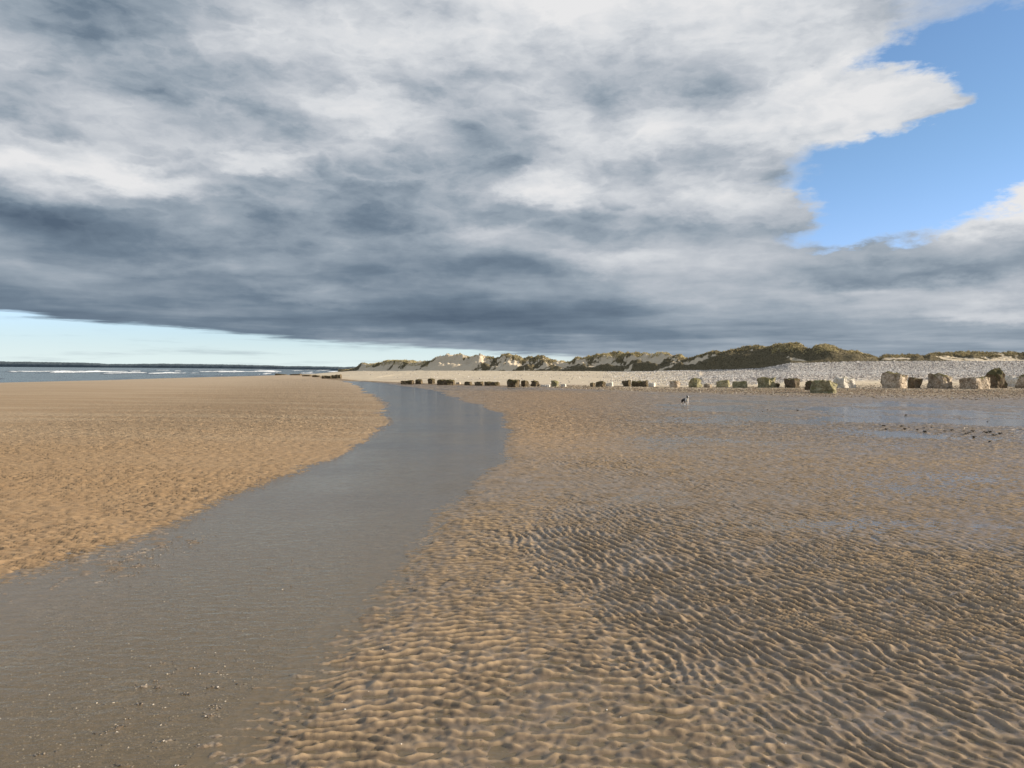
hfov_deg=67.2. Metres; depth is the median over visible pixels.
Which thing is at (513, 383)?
concrete block
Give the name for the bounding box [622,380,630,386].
concrete block
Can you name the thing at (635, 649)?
shell fragments
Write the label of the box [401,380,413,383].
concrete block
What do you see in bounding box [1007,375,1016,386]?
concrete block
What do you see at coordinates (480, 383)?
concrete block
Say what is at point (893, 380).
concrete block
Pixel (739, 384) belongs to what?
concrete block
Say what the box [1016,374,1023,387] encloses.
concrete block
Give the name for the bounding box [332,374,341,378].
weedy rock
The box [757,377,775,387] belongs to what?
concrete block
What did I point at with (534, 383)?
concrete block
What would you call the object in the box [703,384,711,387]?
concrete block
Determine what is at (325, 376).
weedy rock
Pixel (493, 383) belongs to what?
concrete block
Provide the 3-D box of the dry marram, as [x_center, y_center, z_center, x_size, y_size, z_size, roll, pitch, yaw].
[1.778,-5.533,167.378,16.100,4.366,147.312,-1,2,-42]
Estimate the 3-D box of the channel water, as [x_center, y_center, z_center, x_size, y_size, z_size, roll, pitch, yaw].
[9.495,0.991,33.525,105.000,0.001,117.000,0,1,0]
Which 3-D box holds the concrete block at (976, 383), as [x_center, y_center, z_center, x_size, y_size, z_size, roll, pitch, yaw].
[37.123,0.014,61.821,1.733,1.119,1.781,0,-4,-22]
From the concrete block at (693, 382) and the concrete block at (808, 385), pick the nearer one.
the concrete block at (808, 385)
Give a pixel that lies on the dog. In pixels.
(685, 399)
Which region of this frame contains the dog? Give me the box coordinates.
[681,395,688,404]
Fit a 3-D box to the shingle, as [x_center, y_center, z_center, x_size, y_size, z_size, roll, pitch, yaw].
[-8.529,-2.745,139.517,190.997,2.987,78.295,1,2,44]
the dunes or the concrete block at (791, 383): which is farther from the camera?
the dunes
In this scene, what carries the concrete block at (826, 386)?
on the sand flats
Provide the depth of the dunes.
135.51 m
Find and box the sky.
[0,0,1023,366]
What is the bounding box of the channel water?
[0,381,1023,721]
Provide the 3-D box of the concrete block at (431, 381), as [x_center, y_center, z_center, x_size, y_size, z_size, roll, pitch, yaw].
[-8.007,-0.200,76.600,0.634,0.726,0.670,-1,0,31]
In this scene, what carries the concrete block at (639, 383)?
on the sand flats
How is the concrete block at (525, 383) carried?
on the sand flats
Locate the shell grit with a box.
[0,433,494,767]
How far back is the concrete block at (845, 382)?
61.85 m
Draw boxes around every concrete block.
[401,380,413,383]
[428,378,434,383]
[437,379,454,384]
[474,381,482,385]
[484,381,499,385]
[507,379,519,386]
[521,380,528,386]
[530,380,539,386]
[551,381,559,386]
[596,381,605,386]
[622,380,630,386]
[631,380,647,386]
[648,383,655,386]
[669,380,679,387]
[688,378,700,387]
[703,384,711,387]
[715,380,729,386]
[732,381,747,387]
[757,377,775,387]
[784,378,799,387]
[805,381,815,389]
[811,380,837,392]
[833,377,855,387]
[881,372,906,387]
[909,377,921,387]
[926,373,953,387]
[959,377,990,388]
[986,370,1009,387]
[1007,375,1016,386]
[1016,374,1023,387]
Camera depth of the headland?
1687.36 m
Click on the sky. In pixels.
(330, 183)
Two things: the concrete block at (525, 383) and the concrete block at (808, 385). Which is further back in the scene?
the concrete block at (525, 383)
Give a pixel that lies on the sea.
(28, 374)
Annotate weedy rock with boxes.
[321,375,331,378]
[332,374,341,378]
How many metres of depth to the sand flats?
5.80 m
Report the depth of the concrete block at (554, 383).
68.76 m
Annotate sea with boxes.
[0,367,337,382]
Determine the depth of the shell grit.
4.12 m
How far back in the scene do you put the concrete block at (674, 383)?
67.22 m
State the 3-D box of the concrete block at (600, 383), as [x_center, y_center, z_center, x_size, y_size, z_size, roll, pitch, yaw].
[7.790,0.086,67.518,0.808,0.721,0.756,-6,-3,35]
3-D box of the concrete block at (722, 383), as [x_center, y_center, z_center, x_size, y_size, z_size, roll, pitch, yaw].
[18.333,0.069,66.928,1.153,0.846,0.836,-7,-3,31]
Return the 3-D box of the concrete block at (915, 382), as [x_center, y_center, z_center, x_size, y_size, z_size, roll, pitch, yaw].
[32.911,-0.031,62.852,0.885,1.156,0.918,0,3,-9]
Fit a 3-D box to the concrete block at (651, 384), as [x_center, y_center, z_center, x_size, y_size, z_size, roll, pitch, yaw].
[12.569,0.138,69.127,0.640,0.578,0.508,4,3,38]
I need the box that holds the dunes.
[338,344,1023,371]
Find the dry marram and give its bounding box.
[365,342,837,367]
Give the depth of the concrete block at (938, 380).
62.51 m
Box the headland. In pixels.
[0,361,354,369]
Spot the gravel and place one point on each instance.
(773, 392)
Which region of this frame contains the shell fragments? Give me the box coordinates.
[344,449,1003,767]
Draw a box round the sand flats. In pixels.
[0,361,1023,767]
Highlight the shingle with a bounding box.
[349,360,1023,385]
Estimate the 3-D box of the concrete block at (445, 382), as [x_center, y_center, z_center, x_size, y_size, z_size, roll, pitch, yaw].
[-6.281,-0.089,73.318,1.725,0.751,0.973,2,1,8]
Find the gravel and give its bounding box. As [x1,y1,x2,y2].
[520,383,1023,399]

